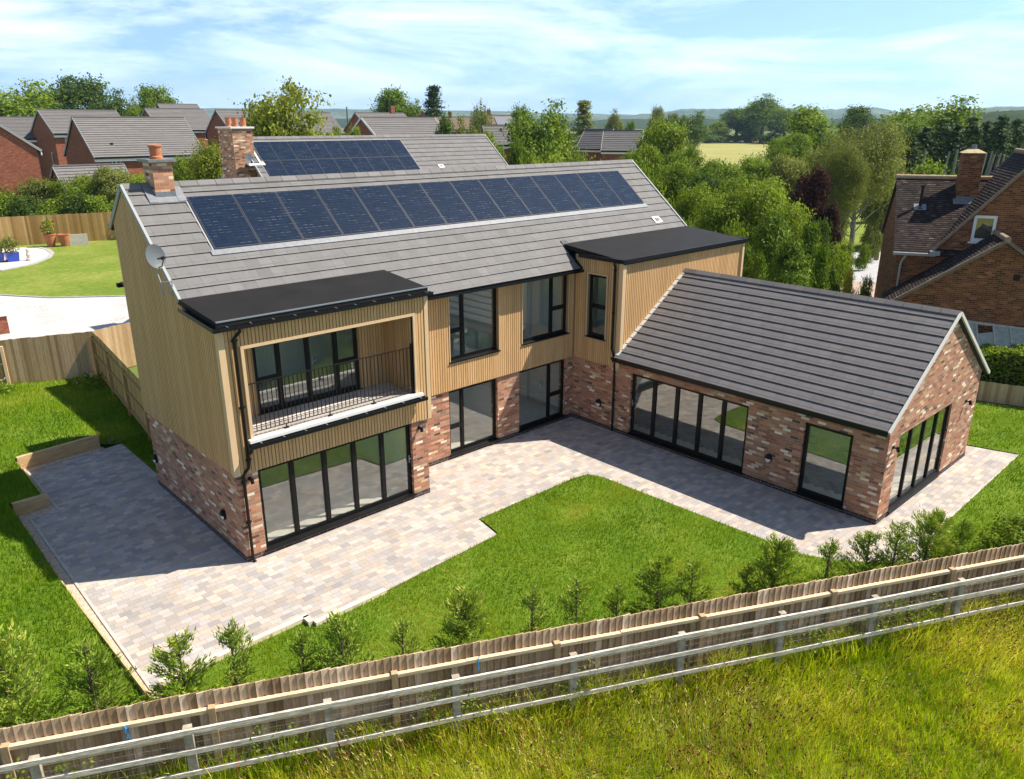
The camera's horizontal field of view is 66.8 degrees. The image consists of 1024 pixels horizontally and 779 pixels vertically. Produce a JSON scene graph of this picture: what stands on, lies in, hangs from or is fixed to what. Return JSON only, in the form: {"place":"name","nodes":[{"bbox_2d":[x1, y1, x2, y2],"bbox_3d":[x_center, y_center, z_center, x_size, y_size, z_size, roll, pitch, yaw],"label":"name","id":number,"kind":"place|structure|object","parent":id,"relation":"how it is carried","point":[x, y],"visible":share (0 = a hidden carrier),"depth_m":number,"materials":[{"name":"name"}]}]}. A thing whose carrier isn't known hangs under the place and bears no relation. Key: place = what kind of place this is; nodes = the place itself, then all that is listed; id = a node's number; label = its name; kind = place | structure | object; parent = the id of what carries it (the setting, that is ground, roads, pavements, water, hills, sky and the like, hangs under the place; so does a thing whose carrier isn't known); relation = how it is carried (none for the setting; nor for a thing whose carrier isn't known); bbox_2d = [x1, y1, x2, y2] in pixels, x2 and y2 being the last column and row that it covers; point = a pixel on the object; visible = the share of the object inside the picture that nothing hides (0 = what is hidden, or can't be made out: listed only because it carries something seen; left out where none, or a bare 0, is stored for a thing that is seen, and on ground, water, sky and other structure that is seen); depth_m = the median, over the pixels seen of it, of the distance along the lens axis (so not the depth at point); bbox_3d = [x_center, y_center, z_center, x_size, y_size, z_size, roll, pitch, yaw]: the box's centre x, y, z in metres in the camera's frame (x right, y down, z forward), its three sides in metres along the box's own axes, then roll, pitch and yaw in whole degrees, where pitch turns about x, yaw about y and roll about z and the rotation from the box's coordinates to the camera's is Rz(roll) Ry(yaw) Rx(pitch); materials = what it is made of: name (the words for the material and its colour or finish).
{"place":"outdoors","nodes":[
{"label":"outdoors","id":0,"kind":"place"},
{"bbox_2d":[0,116,42,178],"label":"brick house","id":1,"kind":"structure","parent":0,"point":[20,126],"depth_m":102.77,"materials":[{"name":"grey"}]},
{"bbox_2d":[0,124,43,198],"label":"brick house","id":2,"kind":"structure","parent":0,"point":[19,158],"depth_m":68.11,"materials":[{"name":"red brick"}]},
{"bbox_2d":[0,240,124,296],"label":"lawn","id":3,"kind":"structure","parent":0,"point":[92,268],"depth_m":50.70,"materials":[{"name":"green plant"}]},
{"bbox_2d":[0,212,115,246],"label":"closeboard fence","id":4,"kind":"object","parent":3,"relation":"on","point":[24,230],"visible":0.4,"depth_m":63.59,"materials":[{"name":"brown wood"}]},
{"bbox_2d":[178,135,222,179],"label":"tree","id":5,"kind":"object","parent":3,"relation":"on","point":[206,164],"visible":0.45,"depth_m":56.37,"materials":[{"name":"green plant"}]},
{"bbox_2d":[0,296,129,339],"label":"gravel drive","id":6,"kind":"structure","parent":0,"point":[32,317],"depth_m":40.11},
{"bbox_2d":[0,374,144,457],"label":"lawn grass","id":7,"kind":"structure","parent":0,"point":[20,403],"depth_m":25.83,"materials":[{"name":"green plant"}]},
{"bbox_2d":[30,109,119,180],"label":"brick house","id":8,"kind":"structure","parent":0,"point":[49,129],"depth_m":99.82,"materials":[{"name":"red"}]},
{"bbox_2d":[0,376,156,727],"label":"lawn","id":9,"kind":"structure","parent":0,"point":[61,622],"depth_m":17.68,"materials":[{"name":"green plant"}]},
{"bbox_2d":[0,617,77,776],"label":"conifer sapling","id":10,"kind":"object","parent":9,"relation":"on","point":[17,715],"visible":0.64,"depth_m":11.41,"materials":[{"name":"green plant"}]},
{"bbox_2d":[52,635,145,714],"bbox_3d":[-6.232,4.747,11.924,1.408,2.171,1.471,-2,19,-5],"label":"conifer sapling","id":11,"kind":"object","parent":9,"relation":"on","point":[85,657],"visible":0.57,"depth_m":11.77,"materials":[{"name":"green plant"}]},
{"bbox_2d":[136,625,225,701],"bbox_3d":[-5.206,4.689,11.978,1.461,2.253,1.527,-4,19,-11],"label":"conifer sapling","id":12,"kind":"object","parent":9,"relation":"on","point":[192,675],"visible":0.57,"depth_m":11.76,"materials":[{"name":"green plant"}]},
{"bbox_2d":[63,116,201,175],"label":"brick house","id":13,"kind":"structure","parent":0,"point":[126,140],"depth_m":84.59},
{"bbox_2d":[141,108,210,150],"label":"brick house","id":14,"kind":"structure","parent":0,"point":[197,120],"depth_m":127.06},
{"bbox_2d":[85,108,633,120],"bbox_3d":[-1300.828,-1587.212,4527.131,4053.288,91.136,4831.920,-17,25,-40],"label":"hills","id":15,"kind":"structure","parent":0,"point":[337,113],"depth_m":3757.52,"materials":[{"name":"green plant"}]},
{"bbox_2d":[349,117,439,134],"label":"brick house","id":16,"kind":"structure","parent":0,"point":[396,125],"depth_m":89.97,"materials":[{"name":"grey"}]},
{"bbox_2d":[0,0,1023,114],"label":"sky","id":17,"kind":"structure","parent":0,"point":[631,57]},
{"bbox_2d":[9,128,1023,775],"bbox_3d":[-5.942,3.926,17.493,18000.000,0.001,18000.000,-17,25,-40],"label":"ground","id":18,"kind":"structure","parent":0,"point":[135,372],"depth_m":23.91,"materials":[{"name":"green plant"}]},
{"bbox_2d":[0,78,66,115],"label":"tree","id":19,"kind":"object","parent":18,"relation":"on","point":[22,105],"visible":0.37,"depth_m":146.58,"materials":[{"name":"green plant"}]},
{"bbox_2d":[0,331,96,383],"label":"closeboard fence","id":20,"kind":"object","parent":18,"relation":"on","point":[52,357],"visible":0.84,"depth_m":29.44,"materials":[{"name":"brown wood"}]},
{"bbox_2d":[16,434,100,469],"bbox_3d":[-13.318,1.859,22.887,0.110,0.446,2.235,15,24,38],"label":"sleeper edging","id":21,"kind":"object","parent":18,"relation":"on","point":[47,455],"visible":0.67,"depth_m":22.81,"materials":[{"name":"brown wood"}]},
{"bbox_2d":[47,173,102,211],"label":"bush","id":22,"kind":"object","parent":18,"relation":"on","point":[57,195],"visible":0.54,"depth_m":67.58,"materials":[{"name":"green plant"}]},
{"bbox_2d":[18,447,158,697],"bbox_3d":[-10.148,3.765,17.845,2.338,0.001,13.144,-11,22,-29],"label":"edging","id":23,"kind":"object","parent":18,"relation":"on","point":[62,573],"visible":0.58,"depth_m":17.52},
{"bbox_2d":[43,69,133,116],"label":"tree","id":24,"kind":"object","parent":18,"relation":"on","point":[80,93],"visible":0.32,"depth_m":161.35,"materials":[{"name":"green plant"}]},
{"bbox_2d":[49,163,128,197],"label":"garage","id":25,"kind":"structure","parent":18,"relation":"on","point":[74,170],"depth_m":69.25,"materials":[{"name":"grey brick"}]},
{"bbox_2d":[88,165,130,203],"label":"bush","id":26,"kind":"object","parent":18,"relation":"on","point":[106,180],"visible":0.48,"depth_m":67.42,"materials":[{"name":"green plant"}]},
{"bbox_2d":[93,322,136,367],"bbox_3d":[-14.616,-2.295,32.819,0.138,1.862,6.575,10,21,27],"label":"closeboard fence","id":27,"kind":"object","parent":18,"relation":"on","point":[117,340],"visible":0.2,"depth_m":30.95,"materials":[{"name":"brown wood"}]},
{"bbox_2d":[90,332,150,439],"bbox_3d":[-13.214,-0.091,26.395,0.150,1.862,9.640,-14,23,-35],"label":"closeboard fence","id":28,"kind":"object","parent":18,"relation":"on","point":[121,379],"visible":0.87,"depth_m":26.67,"materials":[{"name":"brown wood"}]},
{"bbox_2d":[134,81,182,116],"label":"tree","id":29,"kind":"object","parent":18,"relation":"on","point":[150,97],"visible":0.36,"depth_m":171.93,"materials":[{"name":"green plant"}]},
{"bbox_2d":[233,75,341,136],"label":"tree","id":30,"kind":"object","parent":18,"relation":"on","point":[281,110],"visible":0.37,"depth_m":58.57,"materials":[{"name":"green plant"}]},
{"bbox_2d":[215,117,507,178],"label":"detached house","id":31,"kind":"structure","parent":18,"relation":"on","point":[244,152],"depth_m":39.01,"materials":[{"name":"grey tile"}]},
{"bbox_2d":[369,84,419,115],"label":"tree","id":32,"kind":"object","parent":18,"relation":"on","point":[393,98],"visible":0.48,"depth_m":185.60,"materials":[{"name":"green plant"}]},
{"bbox_2d":[27,454,1018,689],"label":"edging kerb","id":33,"kind":"structure","parent":18,"relation":"on","point":[122,648],"depth_m":16.86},
{"bbox_2d":[499,98,579,162],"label":"tree","id":34,"kind":"object","parent":18,"relation":"on","point":[538,142],"visible":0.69,"depth_m":75.02,"materials":[{"name":"green plant"}]},
{"bbox_2d":[109,144,989,562],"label":"detached house","id":35,"kind":"structure","parent":18,"relation":"on","point":[317,354],"depth_m":20.68,"materials":[{"name":"brick"}]},
{"bbox_2d":[252,327,362,414],"bbox_3d":[-4.902,-0.504,18.765,2.840,1.705,0.170,-17,25,-40],"label":"balcony door","id":36,"kind":"structure","parent":35,"relation":"in","point":[278,373],"depth_m":18.77,"materials":[{"name":"black metal"}]},
{"bbox_2d":[258,424,416,551],"bbox_3d":[-4.112,2.257,18.792,4.230,2.025,0.220,-17,25,-40],"label":"bifold door","id":37,"kind":"structure","parent":35,"relation":"in","point":[330,521],"depth_m":18.82,"materials":[{"name":"black"}]},
{"bbox_2d":[449,378,499,456],"bbox_3d":[-1.149,0.791,23.094,1.940,2.005,0.220,-17,25,-40],"label":"window","id":38,"kind":"structure","parent":35,"relation":"in","point":[463,447],"depth_m":23.12,"materials":[{"name":"black"}]},
{"bbox_2d":[449,288,500,363],"bbox_3d":[-1.104,-1.877,22.150,1.910,1.965,0.220,-17,25,-40],"label":"window","id":39,"kind":"structure","parent":35,"relation":"in","point":[463,356],"depth_m":22.20,"materials":[{"name":"black metal"}]},
{"bbox_2d":[518,359,566,432],"bbox_3d":[0.956,0.156,24.946,2.170,2.005,0.220,-17,25,-40],"label":"window","id":40,"kind":"structure","parent":35,"relation":"in","point":[549,418],"depth_m":25.30,"materials":[{"name":"black"}]},
{"bbox_2d":[521,275,569,345],"bbox_3d":[1.008,-2.515,24.009,2.100,1.965,0.220,-17,25,-40],"label":"window","id":41,"kind":"structure","parent":35,"relation":"in","point":[550,334],"depth_m":24.39,"materials":[{"name":"black metal"}]},
{"bbox_2d":[626,374,748,474],"bbox_3d":[5.064,0.910,22.747,0.220,2.005,4.120,-17,25,-40],"label":"bifold door","id":42,"kind":"structure","parent":35,"relation":"in","point":[695,453],"depth_m":22.78,"materials":[{"name":"black"}]},
{"bbox_2d":[793,422,853,510],"bbox_3d":[7.962,1.917,19.798,0.220,2.015,1.350,-17,25,-40],"label":"window","id":43,"kind":"structure","parent":35,"relation":"in","point":[801,491],"depth_m":19.99,"materials":[{"name":"black"}]},
{"bbox_2d":[887,405,949,513],"bbox_3d":[10.649,1.713,20.284,3.510,2.085,0.180,-17,25,-40],"label":"bifold door","id":44,"kind":"structure","parent":35,"relation":"in","point":[917,461],"depth_m":20.35,"materials":[{"name":"black"}]},
{"bbox_2d":[619,141,665,181],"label":"tree","id":45,"kind":"object","parent":18,"relation":"on","point":[652,156],"visible":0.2,"depth_m":58.33,"materials":[{"name":"green plant"}]},
{"bbox_2d":[630,116,699,177],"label":"tree","id":46,"kind":"object","parent":18,"relation":"on","point":[664,137],"visible":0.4,"depth_m":72.98,"materials":[{"name":"green plant"}]},
{"bbox_2d":[650,159,701,208],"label":"tree","id":47,"kind":"object","parent":18,"relation":"on","point":[671,180],"visible":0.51,"depth_m":56.46,"materials":[{"name":"green plant"}]},
{"bbox_2d":[673,181,714,229],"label":"tree","id":48,"kind":"object","parent":18,"relation":"on","point":[687,206],"visible":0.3,"depth_m":42.69,"materials":[{"name":"green plant"}]},
{"bbox_2d":[691,184,749,234],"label":"tree","id":49,"kind":"object","parent":18,"relation":"on","point":[714,217],"visible":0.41,"depth_m":38.80,"materials":[{"name":"green plant"}]},
{"bbox_2d":[722,173,791,258],"bbox_3d":[12.598,-7.484,40.023,4.225,7.108,5.181,13,23,34],"label":"tree","id":50,"kind":"object","parent":18,"relation":"on","point":[764,195],"visible":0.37,"depth_m":38.32,"materials":[{"name":"green plant"}]},
{"bbox_2d":[745,209,793,280],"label":"tree","id":51,"kind":"object","parent":18,"relation":"on","point":[773,226],"visible":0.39,"depth_m":34.10,"materials":[{"name":"green plant"}]},
{"bbox_2d":[749,197,816,258],"bbox_3d":[13.175,-6.296,38.063,3.234,6.110,3.472,-4,19,-11],"label":"tree","id":52,"kind":"object","parent":18,"relation":"on","point":[795,214],"visible":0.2,"depth_m":37.15,"materials":[{"name":"green plant"}]},
{"bbox_2d":[763,235,817,287],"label":"conifer tree","id":53,"kind":"object","parent":18,"relation":"on","point":[788,260],"visible":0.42,"depth_m":31.41,"materials":[{"name":"green plant"}]},
{"bbox_2d":[762,103,846,156],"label":"tree","id":54,"kind":"object","parent":18,"relation":"on","point":[808,121],"visible":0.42,"depth_m":102.73,"materials":[{"name":"green plant"}]},
{"bbox_2d":[796,220,823,280],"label":"conifer tree","id":55,"kind":"object","parent":18,"relation":"on","point":[811,235],"visible":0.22,"depth_m":33.34,"materials":[{"name":"green plant"}]},
{"bbox_2d":[785,162,836,221],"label":"tree","id":56,"kind":"object","parent":18,"relation":"on","point":[811,192],"visible":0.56,"depth_m":43.66,"materials":[{"name":"purple plant"}]},
{"bbox_2d":[805,247,835,289],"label":"conifer tree","id":57,"kind":"object","parent":18,"relation":"on","point":[821,275],"visible":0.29,"depth_m":32.23,"materials":[{"name":"green plant"}]},
{"bbox_2d":[815,135,874,244],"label":"tree","id":58,"kind":"object","parent":18,"relation":"on","point":[849,171],"visible":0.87,"depth_m":47.35,"materials":[{"name":"green plant"}]},
{"bbox_2d":[832,104,875,142],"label":"tree","id":59,"kind":"object","parent":18,"relation":"on","point":[855,116],"visible":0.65,"depth_m":163.39,"materials":[{"name":"green plant"}]},
{"bbox_2d":[802,111,924,251],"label":"tree","id":60,"kind":"object","parent":18,"relation":"on","point":[879,144],"visible":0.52,"depth_m":49.56,"materials":[{"name":"green plant"}]},
{"bbox_2d":[869,94,998,166],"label":"tree","id":61,"kind":"object","parent":18,"relation":"on","point":[964,112],"visible":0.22,"depth_m":109.50,"materials":[{"name":"green plant"}]},
{"bbox_2d":[874,144,1023,332],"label":"old brick house","id":62,"kind":"structure","parent":18,"relation":"on","point":[954,242],"depth_m":30.05,"materials":[{"name":"brown brick"}]},
{"bbox_2d":[967,320,1023,349],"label":"lean to greenhouse","id":63,"kind":"object","parent":18,"relation":"on","point":[1004,335],"visible":0.27,"depth_m":28.48,"materials":[{"name":"glass"}]},
{"bbox_2d":[975,341,1023,385],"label":"clipped hedge","id":64,"kind":"object","parent":18,"relation":"on","point":[1005,364],"visible":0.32,"depth_m":27.43,"materials":[{"name":"green plant"}]},
{"bbox_2d":[976,381,1023,406],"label":"closeboard fence","id":65,"kind":"object","parent":18,"relation":"on","point":[994,392],"visible":0.28,"depth_m":27.30,"materials":[{"name":"brown wood"}]},
{"bbox_2d":[30,416,1016,684],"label":"patio paving","id":66,"kind":"structure","parent":0,"point":[148,560],"depth_m":19.01,"materials":[{"name":"grey stone"}]},
{"bbox_2d":[163,402,1023,695],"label":"lawn","id":67,"kind":"structure","parent":0,"point":[576,552],"depth_m":17.51,"materials":[{"name":"green plant"}]},
{"bbox_2d":[212,616,256,686],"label":"conifer sapling","id":68,"kind":"object","parent":67,"relation":"on","point":[231,638],"visible":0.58,"depth_m":12.18,"materials":[{"name":"green plant"}]},
{"bbox_2d":[158,614,313,688],"bbox_3d":[-5.052,4.924,14.476,2.875,0.246,0.295,-17,25,-40],"label":"sleeper edging","id":69,"kind":"object","parent":67,"relation":"on","point":[283,627],"visible":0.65,"depth_m":14.83,"materials":[{"name":"beige wood"}]},
{"bbox_2d":[283,627,326,675],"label":"conifer sapling","id":70,"kind":"object","parent":67,"relation":"on","point":[300,640],"visible":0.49,"depth_m":12.67,"materials":[{"name":"green plant"}]},
{"bbox_2d":[306,609,377,725],"bbox_3d":[-2.648,4.499,12.768,1.412,2.084,1.352,16,24,38],"label":"conifer sapling","id":71,"kind":"object","parent":67,"relation":"on","point":[335,624],"visible":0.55,"depth_m":12.55,"materials":[{"name":"green plant"}]},
{"bbox_2d":[384,616,424,656],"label":"conifer sapling","id":72,"kind":"object","parent":67,"relation":"on","point":[402,636],"visible":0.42,"depth_m":12.99,"materials":[{"name":"green plant"}]},
{"bbox_2d":[430,582,491,648],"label":"conifer sapling","id":73,"kind":"object","parent":67,"relation":"on","point":[466,603],"visible":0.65,"depth_m":13.27,"materials":[{"name":"green plant"}]},
{"bbox_2d":[515,583,554,632],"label":"conifer sapling","id":74,"kind":"object","parent":67,"relation":"on","point":[534,597],"visible":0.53,"depth_m":13.38,"materials":[{"name":"green plant"}]},
{"bbox_2d":[554,576,598,626],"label":"conifer sapling","id":75,"kind":"object","parent":67,"relation":"on","point":[568,605],"visible":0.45,"depth_m":13.69,"materials":[{"name":"green plant"}]},
{"bbox_2d":[608,549,688,667],"bbox_3d":[2.467,3.959,14.104,1.463,2.256,1.528,-1,19,-2],"label":"conifer sapling","id":76,"kind":"object","parent":67,"relation":"on","point":[659,564],"visible":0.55,"depth_m":13.89,"materials":[{"name":"green plant"}]},
{"bbox_2d":[665,556,716,605],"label":"conifer sapling","id":77,"kind":"object","parent":67,"relation":"on","point":[692,567],"visible":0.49,"depth_m":14.32,"materials":[{"name":"green plant"}]},
{"bbox_2d":[727,530,813,625],"bbox_3d":[4.940,3.707,14.895,1.565,2.212,1.571,4,19,12],"label":"conifer sapling","id":78,"kind":"object","parent":67,"relation":"on","point":[776,555],"visible":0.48,"depth_m":14.52,"materials":[{"name":"green plant"}]},
{"bbox_2d":[806,537,847,580],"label":"conifer sapling","id":79,"kind":"object","parent":67,"relation":"on","point":[828,553],"visible":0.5,"depth_m":15.16,"materials":[{"name":"green plant"}]},
{"bbox_2d":[833,530,889,575],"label":"conifer sapling","id":80,"kind":"object","parent":67,"relation":"on","point":[861,543],"visible":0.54,"depth_m":15.51,"materials":[{"name":"green plant"}]},
{"bbox_2d":[860,520,917,571],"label":"conifer sapling","id":81,"kind":"object","parent":67,"relation":"on","point":[897,532],"visible":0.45,"depth_m":15.33,"materials":[{"name":"green plant"}]},
{"bbox_2d":[886,504,968,566],"bbox_3d":[8.352,3.376,15.954,1.518,2.145,1.523,-10,21,-26],"label":"conifer sapling","id":82,"kind":"object","parent":67,"relation":"on","point":[931,525],"visible":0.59,"depth_m":15.68,"materials":[{"name":"green plant"}]},
{"bbox_2d":[967,509,1023,549],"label":"bush","id":83,"kind":"object","parent":67,"relation":"on","point":[1013,532],"visible":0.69,"depth_m":17.28,"materials":[{"name":"green plant"}]},
{"bbox_2d":[576,129,613,160],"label":"brick house","id":84,"kind":"structure","parent":0,"point":[590,140],"depth_m":108.36,"materials":[{"name":"grey"}]},
{"bbox_2d":[189,598,1023,778],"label":"meadow","id":85,"kind":"structure","parent":0,"point":[765,691],"depth_m":12.39,"materials":[{"name":"plant"}]},
{"bbox_2d":[6,591,951,778],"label":"fence weeds","id":86,"kind":"object","parent":85,"relation":"on","point":[482,705],"visible":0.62,"depth_m":12.79,"materials":[{"name":"green plant"}]},
{"bbox_2d":[0,542,1023,778],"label":"closeboard fence","id":87,"kind":"object","parent":85,"relation":"on","point":[70,733],"visible":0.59,"depth_m":12.57,"materials":[{"name":"brown wood"}]},
{"bbox_2d":[0,568,1023,778],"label":"post and rail fence","id":88,"kind":"object","parent":85,"relation":"on","point":[34,763],"visible":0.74,"depth_m":12.40,"materials":[{"name":"grey wood"}]},
{"bbox_2d":[86,584,1023,778],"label":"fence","id":89,"kind":"object","parent":85,"relation":"on","point":[491,725],"visible":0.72,"depth_m":12.97,"materials":[{"name":"green plant"}]},
{"bbox_2d":[107,592,1023,778],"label":"seed heads","id":90,"kind":"object","parent":85,"relation":"on","point":[775,689],"visible":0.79,"depth_m":12.67,"materials":[{"name":"plant"}]},
{"bbox_2d":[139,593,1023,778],"bbox_3d":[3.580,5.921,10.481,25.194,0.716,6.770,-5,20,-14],"label":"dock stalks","id":91,"kind":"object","parent":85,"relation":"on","point":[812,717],"visible":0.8,"depth_m":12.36,"materials":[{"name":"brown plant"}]},
{"bbox_2d":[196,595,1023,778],"bbox_3d":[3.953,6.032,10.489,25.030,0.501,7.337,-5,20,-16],"label":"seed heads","id":92,"kind":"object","parent":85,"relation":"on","point":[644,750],"visible":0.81,"depth_m":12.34,"materials":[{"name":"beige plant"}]},
{"bbox_2d":[601,130,642,160],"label":"brick house","id":93,"kind":"structure","parent":0,"point":[616,143],"depth_m":103.14,"materials":[{"name":"grey"}]},
{"bbox_2d":[643,140,770,166],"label":"yellow field","id":94,"kind":"structure","parent":0,"point":[731,150],"depth_m":277.92,"materials":[{"name":"yellow plant"}]},
{"bbox_2d":[730,92,791,142],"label":"tree","id":95,"kind":"object","parent":94,"relation":"on","point":[754,112],"visible":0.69,"depth_m":374.80,"materials":[{"name":"green plant"}]},
{"bbox_2d":[622,107,900,118],"bbox_3d":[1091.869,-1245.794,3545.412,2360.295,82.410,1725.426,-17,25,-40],"label":"hills","id":96,"kind":"structure","parent":0,"point":[716,113],"depth_m":3152.85,"materials":[{"name":"green plant"}]},
{"bbox_2d":[831,200,881,252],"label":"side lawn","id":97,"kind":"structure","parent":0,"point":[859,232],"depth_m":69.43,"materials":[{"name":"green plant"}]},
{"bbox_2d":[757,129,814,162],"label":"tree","id":98,"kind":"object","parent":97,"relation":"on","point":[796,145],"visible":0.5,"depth_m":83.86,"materials":[{"name":"green plant"}]},
{"bbox_2d":[764,152,810,209],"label":"tree","id":99,"kind":"object","parent":97,"relation":"on","point":[784,168],"visible":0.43,"depth_m":60.60,"materials":[{"name":"green plant"}]},
{"bbox_2d":[931,124,970,174],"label":"conifer tree","id":100,"kind":"object","parent":97,"relation":"on","point":[952,142],"visible":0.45,"depth_m":84.25,"materials":[{"name":"green plant"}]},
{"bbox_2d":[979,114,1015,175],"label":"conifer tree","id":101,"kind":"object","parent":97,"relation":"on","point":[1000,131],"visible":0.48,"depth_m":84.07,"materials":[{"name":"green plant"}]},
{"bbox_2d":[850,250,880,281],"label":"pale drive","id":102,"kind":"structure","parent":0,"point":[872,267],"depth_m":51.66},
{"bbox_2d":[857,151,910,259],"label":"tree","id":103,"kind":"object","parent":102,"relation":"on","point":[877,216],"visible":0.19,"depth_m":54.33,"materials":[{"name":"green plant"}]},
{"bbox_2d":[939,401,1023,557],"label":"lawn grass","id":104,"kind":"structure","parent":0,"point":[1015,480],"depth_m":22.36,"materials":[{"name":"green plant"}]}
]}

